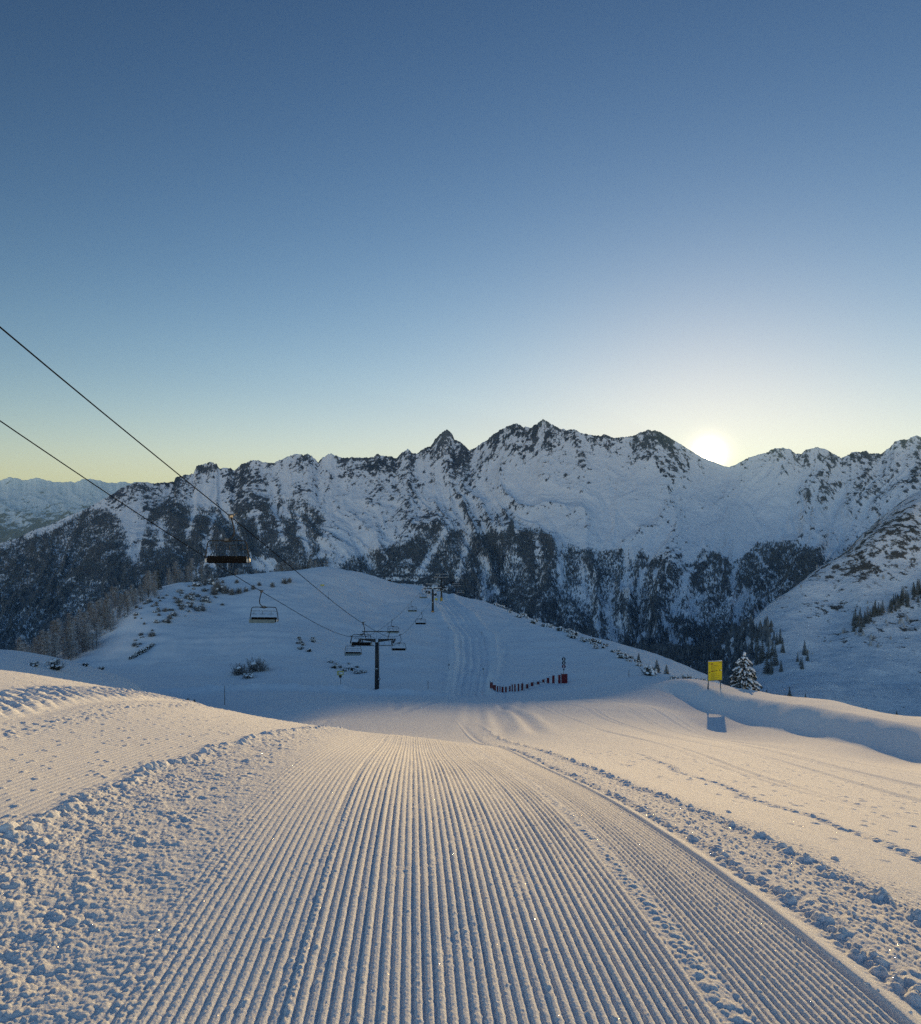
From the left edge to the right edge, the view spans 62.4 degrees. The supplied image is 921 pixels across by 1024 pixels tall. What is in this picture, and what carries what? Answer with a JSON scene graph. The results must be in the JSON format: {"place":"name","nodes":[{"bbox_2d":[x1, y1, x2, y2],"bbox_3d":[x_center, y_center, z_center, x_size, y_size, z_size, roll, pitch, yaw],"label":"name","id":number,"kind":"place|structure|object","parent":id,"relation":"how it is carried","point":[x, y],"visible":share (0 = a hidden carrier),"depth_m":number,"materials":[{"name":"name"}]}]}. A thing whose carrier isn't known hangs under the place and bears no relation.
{"place":"outdoors","nodes":[
{"label":"outdoors","id":0,"kind":"place"},
{"bbox_2d":[0,477,154,542],"bbox_3d":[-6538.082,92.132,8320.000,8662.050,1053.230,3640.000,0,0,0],"label":"mountains","id":1,"kind":"structure","parent":0,"point":[27,506],"depth_m":8557.01,"materials":[{"name":"white snow"}]},
{"bbox_2d":[0,567,920,1023],"bbox_3d":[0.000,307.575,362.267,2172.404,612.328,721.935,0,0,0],"label":"snow slope","id":2,"kind":"structure","parent":0,"point":[424,833],"depth_m":5.37,"materials":[{"name":"white snow"}]},
{"bbox_2d":[0,644,36,651],"bbox_3d":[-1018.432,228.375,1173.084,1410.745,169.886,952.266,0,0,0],"label":"spruce wood","id":3,"kind":"object","parent":2,"relation":"on","point":[7,647],"visible":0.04,"depth_m":1245.09,"materials":[{"name":"green plant"}]},
{"bbox_2d":[11,636,26,650],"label":"larch tree","id":4,"kind":"object","parent":2,"relation":"on","point":[18,648],"visible":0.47,"depth_m":149.38,"materials":[{"name":"brown plant"}]},
{"bbox_2d":[22,642,30,651],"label":"larch tree","id":5,"kind":"object","parent":2,"relation":"on","point":[24,645],"visible":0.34,"depth_m":159.17,"materials":[{"name":"plant"}]},
{"bbox_2d":[30,637,37,652],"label":"larch tree","id":6,"kind":"object","parent":2,"relation":"on","point":[33,643],"visible":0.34,"depth_m":186.53,"materials":[{"name":"plant"}]},
{"bbox_2d":[28,661,40,666],"bbox_3d":[-34.754,12.354,62.069,1.100,0.475,1.184,0,0,1],"label":"shrub","id":7,"kind":"object","parent":2,"relation":"on","point":[33,663],"visible":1,"depth_m":61.83,"materials":[{"name":"white wood"}]},
{"bbox_2d":[33,637,42,653],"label":"larch tree","id":8,"kind":"object","parent":2,"relation":"on","point":[39,639],"visible":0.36,"depth_m":160.35,"materials":[{"name":"brown plant"}]},
{"bbox_2d":[34,629,44,646],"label":"larch tree","id":9,"kind":"object","parent":2,"relation":"on","point":[43,632],"visible":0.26,"depth_m":176.30,"materials":[{"name":"brown plant"}]},
{"bbox_2d":[36,635,46,652],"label":"larch tree","id":10,"kind":"object","parent":2,"relation":"on","point":[42,636],"visible":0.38,"depth_m":159.41,"materials":[{"name":"brown plant"}]},
{"bbox_2d":[37,639,50,655],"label":"larch tree","id":11,"kind":"object","parent":2,"relation":"on","point":[43,652],"visible":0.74,"depth_m":150.08,"materials":[{"name":"brown plant"}]},
{"bbox_2d":[40,635,55,655],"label":"larch tree","id":12,"kind":"object","parent":2,"relation":"on","point":[47,646],"visible":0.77,"depth_m":150.64,"materials":[{"name":"brown plant"}]},
{"bbox_2d":[43,658,66,670],"bbox_3d":[-34.095,12.753,64.080,1.786,1.131,1.922,0,0,43],"label":"shrub","id":13,"kind":"object","parent":2,"relation":"on","point":[54,665],"visible":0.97,"depth_m":63.82,"materials":[{"name":"white wood"}]},
{"bbox_2d":[46,633,65,658],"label":"larch tree","id":14,"kind":"object","parent":2,"relation":"on","point":[56,647],"visible":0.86,"depth_m":152.21,"materials":[{"name":"brown plant"}]},
{"bbox_2d":[51,620,63,639],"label":"larch tree","id":15,"kind":"object","parent":2,"relation":"on","point":[54,622],"visible":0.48,"depth_m":182.22,"materials":[{"name":"brown plant"}]},
{"bbox_2d":[54,627,62,652],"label":"larch tree","id":16,"kind":"object","parent":2,"relation":"on","point":[59,629],"visible":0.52,"depth_m":172.71,"materials":[{"name":"brown plant"}]},
{"bbox_2d":[61,640,68,658],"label":"larch tree","id":17,"kind":"object","parent":2,"relation":"on","point":[62,647],"visible":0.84,"depth_m":158.36,"materials":[{"name":"brown plant"}]},
{"bbox_2d":[59,631,74,657],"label":"larch tree","id":18,"kind":"object","parent":2,"relation":"on","point":[69,643],"visible":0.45,"depth_m":162.42,"materials":[{"name":"brown plant"}]},
{"bbox_2d":[62,637,72,658],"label":"larch tree","id":19,"kind":"object","parent":2,"relation":"on","point":[68,650],"visible":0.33,"depth_m":161.44,"materials":[{"name":"plant"}]},
{"bbox_2d":[63,613,72,634],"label":"larch tree","id":20,"kind":"object","parent":2,"relation":"on","point":[69,615],"visible":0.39,"depth_m":189.00,"materials":[{"name":"brown plant"}]},
{"bbox_2d":[62,620,76,645],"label":"larch tree","id":21,"kind":"object","parent":2,"relation":"on","point":[68,625],"visible":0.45,"depth_m":170.16,"materials":[{"name":"brown plant"}]},
{"bbox_2d":[60,627,80,659],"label":"larch tree","id":22,"kind":"object","parent":2,"relation":"on","point":[71,642],"visible":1,"depth_m":155.62,"materials":[{"name":"brown plant"}]},
{"bbox_2d":[67,620,78,637],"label":"larch tree","id":23,"kind":"object","parent":2,"relation":"on","point":[72,621],"visible":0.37,"depth_m":174.52,"materials":[{"name":"brown plant"}]},
{"bbox_2d":[71,641,80,656],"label":"larch tree","id":24,"kind":"object","parent":2,"relation":"on","point":[76,649],"visible":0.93,"depth_m":157.14,"materials":[{"name":"brown plant"}]},
{"bbox_2d":[76,608,85,630],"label":"larch tree","id":25,"kind":"object","parent":2,"relation":"on","point":[80,611],"visible":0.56,"depth_m":204.13,"materials":[{"name":"brown plant"}]},
{"bbox_2d":[77,633,87,652],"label":"larch tree","id":26,"kind":"object","parent":2,"relation":"on","point":[81,643],"visible":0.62,"depth_m":163.30,"materials":[{"name":"brown plant"}]},
{"bbox_2d":[74,611,93,641],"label":"larch tree","id":27,"kind":"object","parent":2,"relation":"on","point":[85,616],"visible":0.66,"depth_m":174.42,"materials":[{"name":"brown plant"}]},
{"bbox_2d":[79,624,93,651],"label":"larch tree","id":28,"kind":"object","parent":2,"relation":"on","point":[87,635],"visible":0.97,"depth_m":161.12,"materials":[{"name":"brown plant"}]},
{"bbox_2d":[83,605,93,623],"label":"larch tree","id":29,"kind":"object","parent":2,"relation":"on","point":[90,608],"visible":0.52,"depth_m":185.59,"materials":[{"name":"brown plant"}]},
{"bbox_2d":[83,601,94,621],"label":"larch tree","id":30,"kind":"object","parent":2,"relation":"on","point":[90,603],"visible":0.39,"depth_m":189.04,"materials":[{"name":"brown plant"}]},
{"bbox_2d":[83,623,97,649],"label":"larch tree","id":31,"kind":"object","parent":2,"relation":"on","point":[90,625],"visible":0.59,"depth_m":163.29,"materials":[{"name":"brown plant"}]},
{"bbox_2d":[89,633,96,649],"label":"larch tree","id":32,"kind":"object","parent":2,"relation":"on","point":[92,639],"visible":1,"depth_m":161.05,"materials":[{"name":"brown plant"}]},
{"bbox_2d":[88,608,98,628],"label":"larch tree","id":33,"kind":"object","parent":2,"relation":"on","point":[94,616],"visible":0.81,"depth_m":180.79,"materials":[{"name":"brown plant"}]},
{"bbox_2d":[92,624,101,645],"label":"larch tree","id":34,"kind":"object","parent":2,"relation":"on","point":[97,631],"visible":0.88,"depth_m":164.54,"materials":[{"name":"brown plant"}]},
{"bbox_2d":[91,601,103,623],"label":"larch tree","id":35,"kind":"object","parent":2,"relation":"on","point":[98,612],"visible":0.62,"depth_m":183.38,"materials":[{"name":"brown plant"}]},
{"bbox_2d":[93,616,104,636],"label":"larch tree","id":36,"kind":"object","parent":2,"relation":"on","point":[99,620],"visible":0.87,"depth_m":172.47,"materials":[{"name":"brown plant"}]},
{"bbox_2d":[100,606,109,627],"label":"larch tree","id":37,"kind":"object","parent":2,"relation":"on","point":[104,607],"visible":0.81,"depth_m":178.07,"materials":[{"name":"plant"}]},
{"bbox_2d":[103,615,108,630],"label":"larch tree","id":38,"kind":"object","parent":2,"relation":"on","point":[106,622],"visible":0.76,"depth_m":175.52,"materials":[{"name":"brown plant"}]},
{"bbox_2d":[101,609,111,628],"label":"larch tree","id":39,"kind":"object","parent":2,"relation":"on","point":[105,610],"visible":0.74,"depth_m":177.67,"materials":[{"name":"brown plant"}]},
{"bbox_2d":[100,598,114,622],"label":"larch tree","id":40,"kind":"object","parent":2,"relation":"on","point":[107,602],"visible":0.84,"depth_m":178.74,"materials":[{"name":"plant"}]},
{"bbox_2d":[101,593,113,612],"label":"larch tree","id":41,"kind":"object","parent":2,"relation":"on","point":[106,594],"visible":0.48,"depth_m":200.68,"materials":[{"name":"brown plant"}]},
{"bbox_2d":[104,614,114,631],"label":"larch tree","id":42,"kind":"object","parent":2,"relation":"on","point":[111,617],"visible":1,"depth_m":172.26,"materials":[{"name":"brown plant"}]},
{"bbox_2d":[110,586,118,605],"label":"larch tree","id":43,"kind":"object","parent":2,"relation":"on","point":[112,594],"visible":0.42,"depth_m":225.88,"materials":[{"name":"brown plant"}]},
{"bbox_2d":[110,587,120,608],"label":"larch tree","id":44,"kind":"object","parent":2,"relation":"on","point":[115,594],"visible":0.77,"depth_m":205.98,"materials":[{"name":"brown plant"}]},
{"bbox_2d":[122,595,131,614],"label":"larch tree","id":45,"kind":"object","parent":2,"relation":"on","point":[127,604],"visible":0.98,"depth_m":180.05,"materials":[{"name":"brown plant"}]},
{"bbox_2d":[130,591,137,606],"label":"larch tree","id":46,"kind":"object","parent":2,"relation":"on","point":[133,597],"visible":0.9,"depth_m":187.56,"materials":[{"name":"brown plant"}]},
{"bbox_2d":[137,588,143,601],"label":"larch tree","id":47,"kind":"object","parent":2,"relation":"on","point":[140,600],"visible":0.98,"depth_m":197.32,"materials":[{"name":"brown plant"}]},
{"bbox_2d":[144,570,153,594],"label":"larch tree","id":48,"kind":"object","parent":2,"relation":"on","point":[148,581],"visible":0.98,"depth_m":202.17,"materials":[{"name":"brown plant"}]},
{"bbox_2d":[145,573,153,594],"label":"larch tree","id":49,"kind":"object","parent":2,"relation":"on","point":[149,585],"visible":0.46,"depth_m":205.34,"materials":[{"name":"brown plant"}]},
{"bbox_2d":[147,631,155,636],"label":"shrub","id":50,"kind":"object","parent":2,"relation":"on","point":[153,633],"visible":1,"depth_m":161.14,"materials":[{"name":"plant"}]},
{"bbox_2d":[150,582,157,597],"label":"larch tree","id":51,"kind":"object","parent":2,"relation":"on","point":[154,592],"visible":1,"depth_m":197.83,"materials":[{"name":"brown plant"}]},
{"bbox_2d":[156,569,162,589],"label":"spruce tree","id":52,"kind":"object","parent":2,"relation":"on","point":[159,585],"visible":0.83,"depth_m":214.35,"materials":[{"name":"green plant"}]},
{"bbox_2d":[164,568,173,584],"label":"larch tree","id":53,"kind":"object","parent":2,"relation":"on","point":[168,579],"visible":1,"depth_m":228.79,"materials":[{"name":"plant"}]},
{"bbox_2d":[170,561,181,583],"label":"larch tree","id":54,"kind":"object","parent":2,"relation":"on","point":[174,572],"visible":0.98,"depth_m":231.90,"materials":[{"name":"brown plant"}]},
{"bbox_2d":[187,558,196,581],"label":"larch tree","id":55,"kind":"object","parent":2,"relation":"on","point":[190,569],"visible":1,"depth_m":230.25,"materials":[{"name":"brown plant"}]},
{"bbox_2d":[198,562,204,578],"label":"larch tree","id":56,"kind":"object","parent":2,"relation":"on","point":[201,572],"visible":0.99,"depth_m":239.31,"materials":[{"name":"plant"}]},
{"bbox_2d":[200,578,213,583],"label":"shrub","id":57,"kind":"object","parent":2,"relation":"on","point":[206,581],"visible":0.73,"depth_m":223.57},
{"bbox_2d":[210,587,219,594],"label":"shrub","id":58,"kind":"object","parent":2,"relation":"on","point":[214,590],"visible":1,"depth_m":211.54,"materials":[{"name":"plant"}]},
{"bbox_2d":[210,579,224,591],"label":"shrub","id":59,"kind":"object","parent":2,"relation":"on","point":[217,585],"visible":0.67,"depth_m":215.60,"materials":[{"name":"green plant"}]},
{"bbox_2d":[218,583,229,593],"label":"shrub","id":60,"kind":"object","parent":2,"relation":"on","point":[224,589],"visible":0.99,"depth_m":213.56,"materials":[{"name":"plant"}]},
{"bbox_2d":[227,588,236,594],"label":"shrub","id":61,"kind":"object","parent":2,"relation":"on","point":[231,591],"visible":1,"depth_m":212.81,"materials":[{"name":"brown plant"}]},
{"bbox_2d":[228,662,249,675],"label":"shrub","id":62,"kind":"object","parent":2,"relation":"on","point":[239,670],"visible":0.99,"depth_m":121.67,"materials":[{"name":"plant"}]},
{"bbox_2d":[235,587,243,593],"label":"shrub","id":63,"kind":"object","parent":2,"relation":"on","point":[238,591],"visible":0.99,"depth_m":214.67,"materials":[{"name":"plant"}]},
{"bbox_2d":[241,672,253,678],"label":"shrub","id":64,"kind":"object","parent":2,"relation":"on","point":[249,675],"visible":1,"depth_m":118.72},
{"bbox_2d":[241,656,271,672],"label":"shrub","id":65,"kind":"object","parent":2,"relation":"on","point":[256,666],"visible":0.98,"depth_m":123.73,"materials":[{"name":"plant"}]},
{"bbox_2d":[337,671,343,683],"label":"warning sign","id":66,"kind":"object","parent":2,"relation":"on","point":[340,673],"visible":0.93,"depth_m":108.94,"materials":[{"name":"grey metal"}]},
{"bbox_2d":[358,631,395,689],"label":"lift pylon","id":67,"kind":"object","parent":2,"relation":"on","point":[377,645],"visible":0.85,"depth_m":113.80,"materials":[{"name":"metal"}]},
{"bbox_2d":[424,584,441,611],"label":"lift pylon","id":68,"kind":"object","parent":2,"relation":"on","point":[432,594],"visible":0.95,"depth_m":238.85,"materials":[{"name":"metal"}]},
{"bbox_2d":[434,574,448,600],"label":"lift pylon","id":69,"kind":"object","parent":2,"relation":"on","point":[441,598],"visible":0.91,"depth_m":287.84,"materials":[{"name":"metal"}]},
{"bbox_2d":[490,674,567,691],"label":"safety fence","id":70,"kind":"object","parent":2,"relation":"on","point":[562,678],"visible":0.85,"depth_m":111.61,"materials":[{"name":"red fabric"}]},
{"bbox_2d":[562,657,565,670],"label":"round sign post","id":71,"kind":"object","parent":2,"relation":"on","point":[563,662],"visible":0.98,"depth_m":116.94,"materials":[{"name":"grey metal"}]},
{"bbox_2d":[638,664,657,675],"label":"shrub","id":72,"kind":"object","parent":2,"relation":"on","point":[649,670],"visible":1,"depth_m":103.61,"materials":[{"name":"white wood"}]},
{"bbox_2d":[654,660,660,672],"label":"spruce tree","id":73,"kind":"object","parent":2,"relation":"on","point":[657,666],"visible":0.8,"depth_m":127.85,"materials":[{"name":"green plant"}]},
{"bbox_2d":[679,674,692,678],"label":"shrub","id":74,"kind":"object","parent":2,"relation":"on","point":[687,676],"visible":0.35,"depth_m":91.92,"materials":[{"name":"white wood"}]},
{"bbox_2d":[707,660,722,689],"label":"information board","id":75,"kind":"object","parent":2,"relation":"on","point":[715,670],"visible":0.98,"depth_m":69.99,"materials":[{"name":"yellow metal"}]},
{"bbox_2d":[729,652,762,690],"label":"spruce tree","id":76,"kind":"object","parent":2,"relation":"on","point":[743,676],"visible":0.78,"depth_m":75.55,"materials":[{"name":"white plant"}]},
{"bbox_2d":[830,856,838,860],"bbox_3d":[3.014,2.793,6.121,0.056,0.039,0.077,-13,14,-7],"label":"snow lump","id":77,"kind":"object","parent":2,"relation":"on","point":[835,858],"visible":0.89,"depth_m":6.11,"materials":[{"name":"white snow"}]},
{"bbox_2d":[0,419,920,647],"bbox_3d":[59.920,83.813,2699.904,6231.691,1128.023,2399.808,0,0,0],"label":"mountain range","id":78,"kind":"structure","parent":0,"point":[655,494],"depth_m":2534.70,"materials":[{"name":"white snow"}]},
{"bbox_2d":[0,498,830,646],"bbox_3d":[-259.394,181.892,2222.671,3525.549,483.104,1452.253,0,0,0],"label":"conifer forest","id":79,"kind":"object","parent":78,"relation":"on","point":[364,568],"visible":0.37,"depth_m":2328.71,"materials":[{"name":"green plant"}]},
{"bbox_2d":[0,0,920,482],"label":"sky","id":80,"kind":"structure","parent":0,"point":[242,231],"materials":[{"name":"blue"}]},
{"bbox_2d":[690,490,920,716],"bbox_3d":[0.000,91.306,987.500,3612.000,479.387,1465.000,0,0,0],"label":"hillside","id":81,"kind":"structure","parent":0,"point":[860,672],"depth_m":625.65,"materials":[{"name":"white snow"}]},
{"bbox_2d":[623,615,775,685],"bbox_3d":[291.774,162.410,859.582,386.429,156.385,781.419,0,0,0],"label":"valley wood","id":82,"kind":"object","parent":81,"relation":"on","point":[686,655],"visible":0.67,"depth_m":657.14,"materials":[{"name":"green plant"}]},
{"bbox_2d":[753,652,758,664],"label":"spruce tree","id":83,"kind":"object","parent":81,"relation":"on","point":[756,658],"visible":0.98,"depth_m":571.27,"materials":[{"name":"green plant"}]},
{"bbox_2d":[755,635,759,650],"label":"spruce tree","id":84,"kind":"object","parent":81,"relation":"on","point":[757,644],"visible":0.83,"depth_m":599.83,"materials":[{"name":"green plant"}]},
{"bbox_2d":[758,646,763,663],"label":"spruce tree","id":85,"kind":"object","parent":81,"relation":"on","point":[760,660],"visible":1,"depth_m":569.22,"materials":[{"name":"green plant"}]},
{"bbox_2d":[759,638,765,659],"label":"spruce tree","id":86,"kind":"object","parent":81,"relation":"on","point":[763,652],"visible":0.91,"depth_m":572.43,"materials":[{"name":"green plant"}]},
{"bbox_2d":[762,652,769,673],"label":"spruce tree","id":87,"kind":"object","parent":81,"relation":"on","point":[765,670],"visible":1,"depth_m":542.74,"materials":[{"name":"green plant"}]},
{"bbox_2d":[766,642,770,658],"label":"spruce tree","id":88,"kind":"object","parent":81,"relation":"on","point":[768,652],"visible":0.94,"depth_m":571.36,"materials":[{"name":"green plant"}]},
{"bbox_2d":[767,655,773,674],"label":"spruce tree","id":89,"kind":"object","parent":81,"relation":"on","point":[770,669],"visible":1,"depth_m":539.67,"materials":[{"name":"green plant"}]},
{"bbox_2d":[770,640,774,656],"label":"spruce tree","id":90,"kind":"object","parent":81,"relation":"on","point":[772,650],"visible":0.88,"depth_m":573.93,"materials":[{"name":"green plant"}]},
{"bbox_2d":[772,645,778,665],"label":"spruce tree","id":91,"kind":"object","parent":81,"relation":"on","point":[775,655],"visible":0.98,"depth_m":553.52,"materials":[{"name":"green plant"}]},
{"bbox_2d":[777,630,781,643],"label":"spruce tree","id":92,"kind":"object","parent":81,"relation":"on","point":[780,638],"visible":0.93,"depth_m":596.48,"materials":[{"name":"green plant"}]},
{"bbox_2d":[780,638,785,652],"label":"spruce tree","id":93,"kind":"object","parent":81,"relation":"on","point":[782,648],"visible":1,"depth_m":577.86,"materials":[{"name":"green plant"}]},
{"bbox_2d":[802,640,806,655],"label":"spruce tree","id":94,"kind":"object","parent":81,"relation":"on","point":[804,651],"visible":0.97,"depth_m":578.63,"materials":[{"name":"green plant"}]},
{"bbox_2d":[800,554,909,653],"bbox_3d":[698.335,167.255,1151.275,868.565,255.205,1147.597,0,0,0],"label":"mountain scrub","id":95,"kind":"object","parent":81,"relation":"on","point":[900,621],"visible":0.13,"depth_m":620.43,"materials":[{"name":"green plant"}]},
{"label":"lift pylon","id":96,"kind":"object","parent":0,"visible":0},
{"bbox_2d":[0,420,443,636],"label":"lift rope","id":97,"kind":"object","parent":96,"relation":"attached to","point":[147,519],"visible":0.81,"depth_m":39.22,"materials":[{"name":"metal"}]},
{"bbox_2d":[249,590,278,622],"bbox_3d":[-16.288,7.766,62.836,2.468,2.726,0.844,0,0,4],"label":"lift chair","id":98,"kind":"object","parent":97,"relation":"hanging from","point":[263,619],"visible":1,"depth_m":62.89,"materials":[{"name":"metal"}]},
{"bbox_2d":[344,635,361,655],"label":"lift chair","id":99,"kind":"object","parent":97,"relation":"hanging from","point":[352,653],"visible":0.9,"depth_m":105.59,"materials":[{"name":"metal"}]},
{"bbox_2d":[387,619,398,632],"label":"lift chair","id":100,"kind":"object","parent":97,"relation":"hanging from","point":[393,629],"visible":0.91,"depth_m":152.90,"materials":[{"name":"metal"}]},
{"bbox_2d":[0,326,457,636],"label":"lift rope","id":101,"kind":"object","parent":96,"relation":"attached to","point":[19,343],"visible":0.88,"depth_m":29.96,"materials":[{"name":"metal"}]},
{"bbox_2d":[205,513,250,562],"bbox_3d":[-12.593,1.416,41.161,2.468,2.726,0.844,0,0,2],"label":"lift chair","id":102,"kind":"object","parent":101,"relation":"hanging from","point":[227,559],"visible":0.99,"depth_m":40.96,"materials":[{"name":"grey metal"}]},
{"bbox_2d":[351,622,371,645],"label":"lift chair","id":103,"kind":"object","parent":101,"relation":"hanging from","point":[363,643],"visible":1,"depth_m":85.97,"materials":[{"name":"metal"}]},
{"bbox_2d":[391,634,405,650],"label":"lift chair","id":104,"kind":"object","parent":101,"relation":"hanging from","point":[398,649],"visible":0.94,"depth_m":123.96,"materials":[{"name":"metal"}]}
]}

